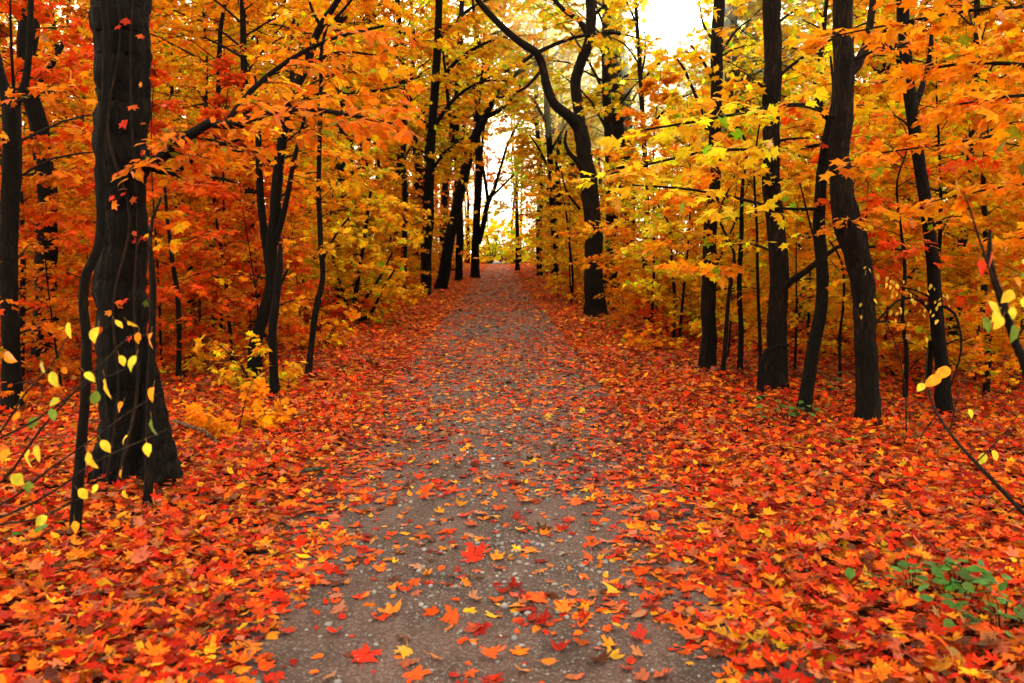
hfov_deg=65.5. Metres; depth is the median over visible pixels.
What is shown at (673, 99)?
young tree
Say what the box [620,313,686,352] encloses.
shrub
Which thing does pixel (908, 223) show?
young tree
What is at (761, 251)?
young tree
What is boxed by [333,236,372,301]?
young tree
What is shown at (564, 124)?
tall forest tree
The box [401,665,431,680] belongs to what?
fallen leaf
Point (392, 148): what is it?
forest tree
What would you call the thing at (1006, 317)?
young shrub
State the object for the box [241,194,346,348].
young tree
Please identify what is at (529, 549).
fallen leaf
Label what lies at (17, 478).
young shrub
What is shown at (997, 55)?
forest tree
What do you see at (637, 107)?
tall forest tree
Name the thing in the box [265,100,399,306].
young tree
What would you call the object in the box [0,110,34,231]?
forest tree
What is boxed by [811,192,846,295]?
young tree
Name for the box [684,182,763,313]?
young tree
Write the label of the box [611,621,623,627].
fallen leaf
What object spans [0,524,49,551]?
green plant
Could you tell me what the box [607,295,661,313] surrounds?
shrub
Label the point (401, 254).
young tree
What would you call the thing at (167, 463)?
forest tree
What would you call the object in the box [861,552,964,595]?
green plant
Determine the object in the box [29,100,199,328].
young tree
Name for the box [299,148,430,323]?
shrub
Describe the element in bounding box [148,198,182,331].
young tree
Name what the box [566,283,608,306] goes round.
shrub
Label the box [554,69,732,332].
young tree
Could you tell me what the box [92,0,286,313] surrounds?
forest tree
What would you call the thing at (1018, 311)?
young tree
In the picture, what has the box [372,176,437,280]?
young tree
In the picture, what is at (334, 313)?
shrub
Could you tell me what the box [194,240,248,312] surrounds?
young tree
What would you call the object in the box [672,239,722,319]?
young tree
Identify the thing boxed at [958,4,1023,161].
forest tree
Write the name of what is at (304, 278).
young tree
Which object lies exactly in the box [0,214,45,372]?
young tree
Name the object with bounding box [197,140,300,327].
young tree
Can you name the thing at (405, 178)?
young tree
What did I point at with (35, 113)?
forest tree
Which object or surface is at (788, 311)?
young tree
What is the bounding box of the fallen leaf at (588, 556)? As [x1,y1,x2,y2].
[582,550,594,561]
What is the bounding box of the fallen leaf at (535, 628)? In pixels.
[532,625,540,632]
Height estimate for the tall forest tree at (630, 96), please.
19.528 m
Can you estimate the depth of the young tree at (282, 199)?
20.09 m
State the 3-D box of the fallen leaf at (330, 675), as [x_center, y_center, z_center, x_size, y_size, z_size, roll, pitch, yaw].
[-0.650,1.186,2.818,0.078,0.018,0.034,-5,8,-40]
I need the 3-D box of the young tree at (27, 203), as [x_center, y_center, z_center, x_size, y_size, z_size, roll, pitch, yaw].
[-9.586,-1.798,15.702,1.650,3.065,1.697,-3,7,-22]
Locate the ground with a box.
[0,254,1023,682]
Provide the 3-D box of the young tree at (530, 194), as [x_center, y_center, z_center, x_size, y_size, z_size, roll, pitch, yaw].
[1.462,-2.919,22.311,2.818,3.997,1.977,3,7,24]
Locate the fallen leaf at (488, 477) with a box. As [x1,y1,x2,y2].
[484,473,497,479]
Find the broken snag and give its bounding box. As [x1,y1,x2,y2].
[603,262,614,296]
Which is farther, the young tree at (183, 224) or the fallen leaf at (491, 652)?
the young tree at (183, 224)
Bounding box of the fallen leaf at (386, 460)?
[384,457,397,463]
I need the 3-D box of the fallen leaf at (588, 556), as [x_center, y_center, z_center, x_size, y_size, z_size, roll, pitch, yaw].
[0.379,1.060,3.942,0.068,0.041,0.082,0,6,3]
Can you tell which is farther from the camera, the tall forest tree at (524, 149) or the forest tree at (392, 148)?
the tall forest tree at (524, 149)
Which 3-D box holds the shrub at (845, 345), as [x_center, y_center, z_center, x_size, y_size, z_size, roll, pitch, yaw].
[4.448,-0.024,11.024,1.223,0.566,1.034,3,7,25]
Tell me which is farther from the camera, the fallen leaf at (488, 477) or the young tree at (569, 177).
the young tree at (569, 177)
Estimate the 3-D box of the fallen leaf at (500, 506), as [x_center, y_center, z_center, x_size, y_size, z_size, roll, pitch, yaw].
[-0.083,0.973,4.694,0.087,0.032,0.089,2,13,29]
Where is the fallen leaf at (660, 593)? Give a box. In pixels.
[652,590,663,597]
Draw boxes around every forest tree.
[0,0,89,111]
[0,0,93,323]
[0,0,95,255]
[0,0,171,415]
[0,12,176,233]
[0,26,64,188]
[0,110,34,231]
[10,0,93,358]
[22,11,96,241]
[44,1,191,217]
[59,0,375,341]
[61,0,249,196]
[87,0,424,487]
[91,0,252,304]
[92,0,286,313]
[155,0,344,273]
[155,62,222,232]
[163,1,269,275]
[163,26,269,226]
[167,0,408,314]
[170,94,212,130]
[182,0,318,234]
[189,1,336,276]
[230,0,405,283]
[246,0,466,304]
[275,0,450,290]
[289,80,371,240]
[298,0,415,300]
[298,18,421,251]
[354,0,502,275]
[374,0,550,295]
[381,0,494,189]
[391,0,533,270]
[414,0,540,281]
[418,0,552,290]
[419,5,513,271]
[420,37,500,200]
[449,13,529,278]
[470,0,668,316]
[474,0,601,281]
[481,156,568,269]
[482,0,698,295]
[487,3,584,275]
[493,1,598,168]
[528,0,650,275]
[528,3,633,246]
[535,0,710,269]
[557,0,705,152]
[558,77,679,251]
[600,1,650,293]
[629,0,785,203]
[631,0,914,390]
[645,0,861,296]
[657,0,817,293]
[659,10,756,211]
[660,1,788,147]
[668,0,766,371]
[690,0,827,167]
[721,0,918,324]
[748,0,891,199]
[770,0,952,426]
[782,20,831,140]
[789,0,991,243]
[792,22,858,189]
[805,0,1017,316]
[811,0,1023,355]
[822,0,1011,281]
[859,0,993,416]
[866,0,1023,274]
[903,3,1023,249]
[930,3,1014,140]
[941,0,1023,161]
[953,2,1023,175]
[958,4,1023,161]
[961,0,1023,37]
[971,11,1023,247]
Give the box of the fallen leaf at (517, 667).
[515,665,532,671]
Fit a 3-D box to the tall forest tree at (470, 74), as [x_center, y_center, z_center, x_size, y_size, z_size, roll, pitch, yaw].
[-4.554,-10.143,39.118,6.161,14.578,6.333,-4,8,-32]
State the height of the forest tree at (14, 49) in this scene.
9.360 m
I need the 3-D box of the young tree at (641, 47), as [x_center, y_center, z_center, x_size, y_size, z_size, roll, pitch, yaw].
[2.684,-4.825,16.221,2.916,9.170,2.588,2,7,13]
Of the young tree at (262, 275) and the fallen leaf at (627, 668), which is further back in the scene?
the young tree at (262, 275)
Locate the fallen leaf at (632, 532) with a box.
[629,529,636,534]
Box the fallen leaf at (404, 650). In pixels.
[394,645,412,658]
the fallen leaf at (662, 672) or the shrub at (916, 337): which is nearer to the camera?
the fallen leaf at (662, 672)
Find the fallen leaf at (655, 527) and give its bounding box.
[650,524,662,530]
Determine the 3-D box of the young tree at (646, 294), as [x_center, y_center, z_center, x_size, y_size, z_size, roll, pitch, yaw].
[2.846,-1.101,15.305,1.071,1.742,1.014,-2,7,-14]
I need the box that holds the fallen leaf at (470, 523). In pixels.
[465,519,480,524]
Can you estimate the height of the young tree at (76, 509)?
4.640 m
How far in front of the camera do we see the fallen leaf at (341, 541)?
4.11 m
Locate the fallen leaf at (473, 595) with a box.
[468,589,483,599]
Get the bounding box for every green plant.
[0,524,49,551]
[734,389,766,403]
[755,399,827,425]
[820,371,851,395]
[836,433,893,445]
[844,558,1022,612]
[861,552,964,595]
[890,427,934,443]
[918,574,1023,637]
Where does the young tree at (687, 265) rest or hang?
on the ground
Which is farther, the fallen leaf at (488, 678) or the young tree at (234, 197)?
the young tree at (234, 197)
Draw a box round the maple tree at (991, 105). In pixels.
[796,0,1023,255]
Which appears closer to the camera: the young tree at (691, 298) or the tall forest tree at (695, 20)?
the young tree at (691, 298)
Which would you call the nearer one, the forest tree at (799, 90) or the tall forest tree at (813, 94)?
the forest tree at (799, 90)
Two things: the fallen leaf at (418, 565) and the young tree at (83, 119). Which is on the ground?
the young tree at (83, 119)
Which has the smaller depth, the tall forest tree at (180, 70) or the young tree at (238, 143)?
the young tree at (238, 143)
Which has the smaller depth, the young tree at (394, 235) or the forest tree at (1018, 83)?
the forest tree at (1018, 83)
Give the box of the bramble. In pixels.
[914,348,1023,516]
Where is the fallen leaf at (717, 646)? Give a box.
[713,642,727,652]
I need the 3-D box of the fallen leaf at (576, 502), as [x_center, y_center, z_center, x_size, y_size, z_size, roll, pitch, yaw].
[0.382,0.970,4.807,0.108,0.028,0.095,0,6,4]
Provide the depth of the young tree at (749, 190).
12.32 m
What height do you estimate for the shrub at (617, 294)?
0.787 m
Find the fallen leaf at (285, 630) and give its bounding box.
[278,626,294,632]
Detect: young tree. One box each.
[0,0,95,309]
[0,0,160,380]
[0,140,95,390]
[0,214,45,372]
[0,253,34,331]
[18,208,77,334]
[19,179,62,308]
[19,218,34,319]
[22,89,148,321]
[26,165,97,368]
[26,230,85,321]
[26,232,79,328]
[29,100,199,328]
[33,136,93,287]
[58,137,212,291]
[62,55,245,367]
[67,0,109,535]
[68,199,93,293]
[88,247,196,370]
[90,208,196,354]
[142,198,191,505]
[146,179,260,382]
[146,217,199,337]
[148,0,325,328]
[148,154,232,316]
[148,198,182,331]
[152,54,312,339]
[153,191,233,343]
[159,216,281,363]
[182,169,328,372]
[183,129,318,351]
[194,0,429,380]
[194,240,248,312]
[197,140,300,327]
[210,220,265,307]
[225,144,292,271]
[236,0,425,377]
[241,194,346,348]
[260,226,307,313]
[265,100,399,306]
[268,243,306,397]
[278,252,314,326]
[285,259,316,302]
[295,232,353,324]
[304,197,332,284]
[306,180,384,303]
[314,176,390,300]
[323,159,388,290]
[327,232,379,314]
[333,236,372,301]
[358,50,455,293]
[358,239,402,314]
[360,159,436,296]
[368,197,413,281]
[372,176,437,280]
[380,191,444,277]
[383,243,416,294]
[389,194,440,269]
[390,247,417,299]
[407,216,441,278]
[407,249,420,288]
[408,195,454,270]
[432,216,443,272]
[432,226,440,263]
[434,196,469,268]
[463,198,534,263]
[463,202,536,261]
[463,211,534,262]
[507,164,606,301]
[519,154,583,294]
[528,207,566,272]
[528,219,561,273]
[530,197,564,272]
[534,180,605,303]
[544,166,604,273]
[544,228,570,271]
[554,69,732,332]
[558,189,603,278]
[561,232,584,288]
[565,205,620,284]
[565,229,584,273]
[570,54,885,417]
[573,0,710,321]
[573,180,632,284]
[574,169,651,309]
[581,142,739,340]
[593,234,643,322]
[603,158,686,282]
[620,87,768,340]
[627,253,666,311]
[631,212,666,287]
[632,135,696,260]
[633,173,701,304]
[633,252,681,318]
[633,255,671,313]
[638,48,870,360]
[639,228,694,310]
[640,132,831,378]
[643,138,748,275]
[644,217,692,323]
[658,0,832,372]
[662,220,735,327]
[664,257,724,340]
[667,138,792,360]
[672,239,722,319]
[679,143,760,256]
[683,206,736,308]
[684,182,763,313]
[695,178,799,332]
[721,211,806,320]
[724,104,891,344]
[730,166,853,369]
[731,118,833,276]
[735,144,967,382]
[735,224,795,353]
[743,140,862,329]
[747,227,808,314]
[748,121,841,296]
[749,152,800,284]
[767,76,971,337]
[780,94,1011,400]
[804,55,980,333]
[810,241,883,325]
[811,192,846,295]
[828,158,971,357]
[828,192,902,304]
[829,194,881,300]
[830,38,1023,382]
[842,237,900,312]
[852,0,1023,396]
[860,34,978,285]
[903,4,1023,322]
[916,195,1023,381]
[935,147,1023,372]
[941,151,1023,385]
[942,33,1023,366]
[954,137,1021,274]
[961,215,1018,323]
[962,239,1023,332]
[976,234,1023,337]
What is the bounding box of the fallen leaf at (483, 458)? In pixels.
[478,456,486,460]
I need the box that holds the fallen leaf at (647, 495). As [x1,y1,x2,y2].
[639,493,651,498]
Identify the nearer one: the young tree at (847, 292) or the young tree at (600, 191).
the young tree at (847, 292)
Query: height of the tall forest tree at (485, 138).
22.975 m
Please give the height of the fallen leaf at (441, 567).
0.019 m
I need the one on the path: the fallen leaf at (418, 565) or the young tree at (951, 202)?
the fallen leaf at (418, 565)
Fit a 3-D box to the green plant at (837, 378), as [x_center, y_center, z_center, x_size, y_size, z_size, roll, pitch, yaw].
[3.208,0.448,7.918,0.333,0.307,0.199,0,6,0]
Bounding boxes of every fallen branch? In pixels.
[172,419,223,448]
[292,466,326,474]
[465,573,484,578]
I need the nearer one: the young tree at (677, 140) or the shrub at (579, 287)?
the shrub at (579, 287)
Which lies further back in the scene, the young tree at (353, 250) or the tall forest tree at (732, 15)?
the tall forest tree at (732, 15)
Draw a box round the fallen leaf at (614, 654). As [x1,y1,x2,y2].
[606,646,624,659]
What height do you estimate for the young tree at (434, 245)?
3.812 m
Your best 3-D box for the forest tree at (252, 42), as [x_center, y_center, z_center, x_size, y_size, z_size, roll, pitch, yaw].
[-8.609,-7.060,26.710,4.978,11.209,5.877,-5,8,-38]
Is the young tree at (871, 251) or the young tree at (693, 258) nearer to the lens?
the young tree at (693, 258)
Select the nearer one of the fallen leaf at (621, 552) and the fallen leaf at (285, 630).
the fallen leaf at (285, 630)
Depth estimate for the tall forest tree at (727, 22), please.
25.87 m
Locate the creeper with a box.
[99,0,158,490]
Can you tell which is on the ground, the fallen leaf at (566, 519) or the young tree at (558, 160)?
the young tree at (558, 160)
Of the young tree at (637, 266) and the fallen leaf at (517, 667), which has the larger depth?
the young tree at (637, 266)
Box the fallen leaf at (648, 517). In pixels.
[641,513,654,520]
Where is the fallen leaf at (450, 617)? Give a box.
[439,605,465,624]
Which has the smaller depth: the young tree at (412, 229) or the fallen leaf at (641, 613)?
the fallen leaf at (641, 613)
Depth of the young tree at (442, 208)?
46.94 m
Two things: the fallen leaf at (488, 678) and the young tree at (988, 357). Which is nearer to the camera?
the fallen leaf at (488, 678)
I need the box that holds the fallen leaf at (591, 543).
[584,535,602,549]
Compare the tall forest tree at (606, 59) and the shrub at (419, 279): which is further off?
the shrub at (419, 279)
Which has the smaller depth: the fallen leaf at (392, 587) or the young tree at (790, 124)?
the fallen leaf at (392, 587)
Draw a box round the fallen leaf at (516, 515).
[511,511,523,519]
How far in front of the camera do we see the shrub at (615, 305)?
18.71 m
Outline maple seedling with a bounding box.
[183,376,297,438]
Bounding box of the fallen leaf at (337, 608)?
[330,599,346,613]
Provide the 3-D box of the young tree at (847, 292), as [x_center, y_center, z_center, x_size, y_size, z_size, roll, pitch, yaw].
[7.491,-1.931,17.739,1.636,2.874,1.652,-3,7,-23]
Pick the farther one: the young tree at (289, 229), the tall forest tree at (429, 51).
the tall forest tree at (429, 51)
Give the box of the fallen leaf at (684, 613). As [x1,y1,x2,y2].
[677,607,694,615]
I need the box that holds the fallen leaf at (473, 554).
[461,541,485,562]
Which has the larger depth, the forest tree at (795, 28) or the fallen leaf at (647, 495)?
the forest tree at (795, 28)
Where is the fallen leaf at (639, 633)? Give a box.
[628,622,651,640]
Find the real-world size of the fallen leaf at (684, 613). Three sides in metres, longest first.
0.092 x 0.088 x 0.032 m
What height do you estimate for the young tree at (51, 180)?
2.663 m
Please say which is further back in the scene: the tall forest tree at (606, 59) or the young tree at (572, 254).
the young tree at (572, 254)
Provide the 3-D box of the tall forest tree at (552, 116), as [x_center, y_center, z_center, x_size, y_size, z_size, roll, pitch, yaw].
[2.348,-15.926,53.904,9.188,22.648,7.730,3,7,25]
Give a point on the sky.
(670, 19)
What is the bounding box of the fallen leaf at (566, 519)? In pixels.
[557,517,572,521]
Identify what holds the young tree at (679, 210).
on the ground
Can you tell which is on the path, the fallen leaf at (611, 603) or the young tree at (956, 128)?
the fallen leaf at (611, 603)
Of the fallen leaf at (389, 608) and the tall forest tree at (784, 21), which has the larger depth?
the tall forest tree at (784, 21)
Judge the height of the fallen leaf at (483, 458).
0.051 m
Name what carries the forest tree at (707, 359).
on the ground
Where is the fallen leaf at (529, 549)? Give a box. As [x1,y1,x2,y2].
[520,546,536,552]
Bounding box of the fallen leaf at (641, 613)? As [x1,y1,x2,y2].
[631,608,649,616]
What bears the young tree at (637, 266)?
on the ground
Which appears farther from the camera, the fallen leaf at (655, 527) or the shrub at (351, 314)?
the shrub at (351, 314)
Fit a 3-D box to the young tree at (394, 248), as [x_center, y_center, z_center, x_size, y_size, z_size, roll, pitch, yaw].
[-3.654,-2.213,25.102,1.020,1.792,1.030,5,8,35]
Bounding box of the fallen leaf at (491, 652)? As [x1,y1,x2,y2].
[480,644,506,658]
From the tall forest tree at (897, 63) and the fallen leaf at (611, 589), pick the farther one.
the tall forest tree at (897, 63)
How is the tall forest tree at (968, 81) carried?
on the ground
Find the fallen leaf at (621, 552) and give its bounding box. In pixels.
[616,548,628,554]
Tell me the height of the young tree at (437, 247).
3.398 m
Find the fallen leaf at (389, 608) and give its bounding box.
[377,599,401,615]
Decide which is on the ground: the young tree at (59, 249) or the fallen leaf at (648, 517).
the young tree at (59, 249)
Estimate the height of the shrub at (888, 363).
0.631 m
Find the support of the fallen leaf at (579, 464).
on the path
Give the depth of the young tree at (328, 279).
15.14 m
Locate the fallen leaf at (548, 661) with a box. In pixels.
[536,658,558,664]
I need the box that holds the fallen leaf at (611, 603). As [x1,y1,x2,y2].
[602,600,617,605]
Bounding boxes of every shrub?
[0,316,167,533]
[0,318,78,373]
[42,351,95,378]
[157,347,216,378]
[192,330,306,397]
[205,290,300,346]
[269,286,350,331]
[287,301,361,351]
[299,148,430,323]
[305,285,374,324]
[358,291,412,311]
[359,276,407,301]
[363,273,427,305]
[397,278,426,300]
[408,278,434,291]
[560,275,584,300]
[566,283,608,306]
[574,282,621,298]
[577,277,628,305]
[602,306,639,329]
[605,282,649,310]
[605,299,635,314]
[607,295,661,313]
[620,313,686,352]
[634,287,700,335]
[787,323,853,358]
[835,307,909,341]
[842,335,955,379]
[846,325,927,354]
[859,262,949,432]
[878,305,924,333]
[899,327,974,368]
[905,303,983,339]
[963,191,1023,377]
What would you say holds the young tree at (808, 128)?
on the ground
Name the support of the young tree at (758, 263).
on the ground
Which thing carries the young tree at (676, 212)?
on the ground
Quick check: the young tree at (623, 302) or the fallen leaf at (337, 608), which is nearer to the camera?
the fallen leaf at (337, 608)
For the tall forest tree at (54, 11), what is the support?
on the ground
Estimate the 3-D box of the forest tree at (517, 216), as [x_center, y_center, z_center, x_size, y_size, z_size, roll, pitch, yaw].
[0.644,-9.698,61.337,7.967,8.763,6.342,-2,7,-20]
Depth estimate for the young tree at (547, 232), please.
42.41 m
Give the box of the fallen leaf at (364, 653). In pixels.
[350,643,381,667]
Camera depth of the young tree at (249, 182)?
9.67 m
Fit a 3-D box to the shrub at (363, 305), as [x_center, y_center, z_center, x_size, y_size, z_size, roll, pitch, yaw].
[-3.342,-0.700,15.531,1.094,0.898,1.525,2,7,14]
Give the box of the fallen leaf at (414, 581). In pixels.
[406,578,422,585]
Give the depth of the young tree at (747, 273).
11.07 m
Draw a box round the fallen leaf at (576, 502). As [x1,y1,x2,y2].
[567,498,582,504]
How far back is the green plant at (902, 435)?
6.13 m
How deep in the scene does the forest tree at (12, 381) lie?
6.96 m
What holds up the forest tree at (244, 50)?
on the ground
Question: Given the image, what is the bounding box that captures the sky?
[3,0,1023,253]
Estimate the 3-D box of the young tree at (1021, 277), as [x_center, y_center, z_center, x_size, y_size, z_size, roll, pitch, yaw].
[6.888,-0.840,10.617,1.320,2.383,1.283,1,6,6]
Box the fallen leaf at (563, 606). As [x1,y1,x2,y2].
[553,596,572,613]
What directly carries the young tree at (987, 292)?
on the ground
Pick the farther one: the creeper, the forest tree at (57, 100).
the forest tree at (57, 100)
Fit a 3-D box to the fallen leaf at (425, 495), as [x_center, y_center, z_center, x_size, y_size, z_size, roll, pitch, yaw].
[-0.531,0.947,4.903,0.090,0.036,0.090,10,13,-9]
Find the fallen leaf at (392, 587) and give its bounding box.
[387,582,401,590]
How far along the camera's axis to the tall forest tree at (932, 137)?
39.05 m
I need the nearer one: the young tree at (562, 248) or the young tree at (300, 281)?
the young tree at (300, 281)
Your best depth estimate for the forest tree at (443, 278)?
30.28 m
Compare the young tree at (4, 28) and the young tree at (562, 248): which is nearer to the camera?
the young tree at (4, 28)
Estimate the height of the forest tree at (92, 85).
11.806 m
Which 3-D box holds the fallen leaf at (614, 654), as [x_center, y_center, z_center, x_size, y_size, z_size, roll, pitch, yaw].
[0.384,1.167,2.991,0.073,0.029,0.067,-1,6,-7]
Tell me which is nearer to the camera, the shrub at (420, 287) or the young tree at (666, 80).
the young tree at (666, 80)
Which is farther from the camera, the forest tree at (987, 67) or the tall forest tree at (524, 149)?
the tall forest tree at (524, 149)
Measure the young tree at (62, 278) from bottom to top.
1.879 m
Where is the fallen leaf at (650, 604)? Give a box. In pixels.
[641,596,661,607]
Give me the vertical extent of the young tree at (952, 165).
3.221 m
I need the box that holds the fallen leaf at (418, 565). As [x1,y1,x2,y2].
[408,563,424,568]
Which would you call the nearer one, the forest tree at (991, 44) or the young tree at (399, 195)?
the forest tree at (991, 44)
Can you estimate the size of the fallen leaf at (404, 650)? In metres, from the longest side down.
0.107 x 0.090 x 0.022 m
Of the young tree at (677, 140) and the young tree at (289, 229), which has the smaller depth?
the young tree at (289, 229)
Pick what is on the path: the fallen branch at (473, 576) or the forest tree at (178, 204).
the fallen branch at (473, 576)
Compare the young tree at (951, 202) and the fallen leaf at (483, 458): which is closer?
the fallen leaf at (483, 458)
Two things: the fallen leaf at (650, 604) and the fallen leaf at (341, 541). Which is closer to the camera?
the fallen leaf at (650, 604)
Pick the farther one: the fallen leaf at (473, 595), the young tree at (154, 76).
the young tree at (154, 76)
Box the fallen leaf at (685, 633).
[677,625,700,639]
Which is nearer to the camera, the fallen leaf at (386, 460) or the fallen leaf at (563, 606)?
the fallen leaf at (563, 606)
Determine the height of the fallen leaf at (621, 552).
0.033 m
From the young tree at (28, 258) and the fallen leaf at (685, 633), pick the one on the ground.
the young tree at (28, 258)
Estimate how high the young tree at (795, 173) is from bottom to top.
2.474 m
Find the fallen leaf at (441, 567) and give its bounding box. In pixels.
[438,565,444,570]
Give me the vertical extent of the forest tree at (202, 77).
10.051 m
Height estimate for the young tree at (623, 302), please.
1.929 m
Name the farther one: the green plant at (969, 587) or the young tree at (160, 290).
the young tree at (160, 290)
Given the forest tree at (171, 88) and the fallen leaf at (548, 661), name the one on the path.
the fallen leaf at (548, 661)
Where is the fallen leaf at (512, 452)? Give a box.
[507,449,518,453]
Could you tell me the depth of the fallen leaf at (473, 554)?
3.91 m
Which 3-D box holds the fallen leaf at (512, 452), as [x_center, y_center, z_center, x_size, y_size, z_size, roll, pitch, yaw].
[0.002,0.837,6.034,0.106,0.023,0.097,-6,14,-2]
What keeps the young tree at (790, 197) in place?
on the ground
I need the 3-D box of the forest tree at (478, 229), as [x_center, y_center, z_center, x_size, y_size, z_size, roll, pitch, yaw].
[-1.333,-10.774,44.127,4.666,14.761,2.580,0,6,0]
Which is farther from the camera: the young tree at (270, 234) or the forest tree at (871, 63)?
the forest tree at (871, 63)
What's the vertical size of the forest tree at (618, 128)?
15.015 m
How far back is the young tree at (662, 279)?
17.00 m
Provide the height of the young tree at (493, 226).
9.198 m
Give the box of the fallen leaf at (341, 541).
[328,535,345,547]
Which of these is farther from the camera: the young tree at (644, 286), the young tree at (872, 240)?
the young tree at (644, 286)
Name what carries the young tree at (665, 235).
on the ground
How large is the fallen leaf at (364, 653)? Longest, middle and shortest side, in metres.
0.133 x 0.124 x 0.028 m
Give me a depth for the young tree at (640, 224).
21.56 m
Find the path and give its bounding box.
[168,261,830,682]
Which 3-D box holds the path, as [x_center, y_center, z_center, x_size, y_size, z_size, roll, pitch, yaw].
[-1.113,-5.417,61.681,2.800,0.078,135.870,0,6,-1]
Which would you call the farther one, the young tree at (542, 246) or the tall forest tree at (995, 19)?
the young tree at (542, 246)
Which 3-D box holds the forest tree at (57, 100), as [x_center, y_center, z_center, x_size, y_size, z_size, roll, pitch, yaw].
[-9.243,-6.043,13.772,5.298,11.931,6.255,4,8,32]
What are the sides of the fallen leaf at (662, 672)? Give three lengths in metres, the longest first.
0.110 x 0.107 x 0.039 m
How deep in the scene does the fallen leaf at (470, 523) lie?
4.43 m
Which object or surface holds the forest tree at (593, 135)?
on the ground
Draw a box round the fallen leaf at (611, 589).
[603,582,619,595]
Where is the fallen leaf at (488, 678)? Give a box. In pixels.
[478,672,504,682]
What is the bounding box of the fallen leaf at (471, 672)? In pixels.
[463,668,478,677]
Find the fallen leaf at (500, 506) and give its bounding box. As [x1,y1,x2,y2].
[491,504,504,509]
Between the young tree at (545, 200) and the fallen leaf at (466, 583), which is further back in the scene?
the young tree at (545, 200)
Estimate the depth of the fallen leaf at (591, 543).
4.10 m
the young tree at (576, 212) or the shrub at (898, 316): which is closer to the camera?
the shrub at (898, 316)
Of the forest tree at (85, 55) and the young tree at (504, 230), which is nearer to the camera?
the forest tree at (85, 55)
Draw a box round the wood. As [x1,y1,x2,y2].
[0,0,1023,282]
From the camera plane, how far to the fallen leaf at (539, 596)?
3.48 m
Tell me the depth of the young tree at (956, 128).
8.37 m
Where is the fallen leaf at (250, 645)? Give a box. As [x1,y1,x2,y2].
[237,640,262,651]
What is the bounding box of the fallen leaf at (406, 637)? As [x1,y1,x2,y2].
[395,633,415,642]
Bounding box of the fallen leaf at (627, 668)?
[613,666,634,669]
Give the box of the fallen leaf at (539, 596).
[527,591,547,604]
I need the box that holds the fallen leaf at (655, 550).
[651,547,664,553]
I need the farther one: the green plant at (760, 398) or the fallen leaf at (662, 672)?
the green plant at (760, 398)
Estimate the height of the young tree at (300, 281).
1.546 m
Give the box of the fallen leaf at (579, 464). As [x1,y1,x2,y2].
[575,461,584,466]
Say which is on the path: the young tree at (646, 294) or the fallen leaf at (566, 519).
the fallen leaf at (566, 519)
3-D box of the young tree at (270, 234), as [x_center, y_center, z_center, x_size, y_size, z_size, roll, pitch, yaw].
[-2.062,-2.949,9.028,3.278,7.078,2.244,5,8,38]
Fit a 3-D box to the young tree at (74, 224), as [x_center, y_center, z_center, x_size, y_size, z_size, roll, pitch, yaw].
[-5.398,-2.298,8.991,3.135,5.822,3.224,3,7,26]
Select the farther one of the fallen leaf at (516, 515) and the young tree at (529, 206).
the young tree at (529, 206)
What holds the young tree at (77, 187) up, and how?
on the ground
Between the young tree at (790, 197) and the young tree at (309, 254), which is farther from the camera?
the young tree at (309, 254)
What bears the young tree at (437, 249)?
on the ground
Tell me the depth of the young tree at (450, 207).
51.47 m
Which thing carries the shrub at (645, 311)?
on the ground
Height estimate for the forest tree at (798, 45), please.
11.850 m
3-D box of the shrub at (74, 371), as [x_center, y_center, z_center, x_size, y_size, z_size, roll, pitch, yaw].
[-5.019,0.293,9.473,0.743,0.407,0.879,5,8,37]
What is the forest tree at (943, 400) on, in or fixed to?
on the ground
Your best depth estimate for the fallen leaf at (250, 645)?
3.02 m
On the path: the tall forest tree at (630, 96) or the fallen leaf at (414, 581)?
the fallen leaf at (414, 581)
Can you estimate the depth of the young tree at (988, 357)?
7.37 m
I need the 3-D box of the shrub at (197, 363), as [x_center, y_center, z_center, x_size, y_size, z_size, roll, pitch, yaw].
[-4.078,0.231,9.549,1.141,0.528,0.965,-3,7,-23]
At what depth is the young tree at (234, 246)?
16.92 m
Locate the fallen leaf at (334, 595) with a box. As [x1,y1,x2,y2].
[329,592,344,598]
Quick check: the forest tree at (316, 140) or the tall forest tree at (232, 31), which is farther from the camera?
the forest tree at (316, 140)
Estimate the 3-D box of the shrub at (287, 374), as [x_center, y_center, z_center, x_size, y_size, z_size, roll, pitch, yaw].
[-2.694,0.216,8.398,1.146,0.763,1.238,-1,6,-7]
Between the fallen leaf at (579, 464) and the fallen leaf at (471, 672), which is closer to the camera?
the fallen leaf at (471, 672)
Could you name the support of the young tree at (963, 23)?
on the ground
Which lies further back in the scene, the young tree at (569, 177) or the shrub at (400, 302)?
the young tree at (569, 177)
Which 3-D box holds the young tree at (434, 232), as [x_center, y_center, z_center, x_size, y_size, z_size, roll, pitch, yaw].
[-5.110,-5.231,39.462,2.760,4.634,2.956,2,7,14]
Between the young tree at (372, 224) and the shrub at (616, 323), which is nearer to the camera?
the shrub at (616, 323)
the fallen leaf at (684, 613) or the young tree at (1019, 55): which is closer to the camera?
the fallen leaf at (684, 613)
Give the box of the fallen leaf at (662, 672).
[648,667,673,678]
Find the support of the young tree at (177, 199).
on the ground
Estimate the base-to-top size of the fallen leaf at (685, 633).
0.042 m
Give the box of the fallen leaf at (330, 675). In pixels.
[321,670,335,681]
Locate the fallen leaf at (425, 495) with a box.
[419,489,428,497]
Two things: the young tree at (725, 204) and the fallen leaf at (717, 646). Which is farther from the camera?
the young tree at (725, 204)
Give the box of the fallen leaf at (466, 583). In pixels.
[458,576,470,586]
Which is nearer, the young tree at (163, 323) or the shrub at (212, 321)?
the young tree at (163, 323)

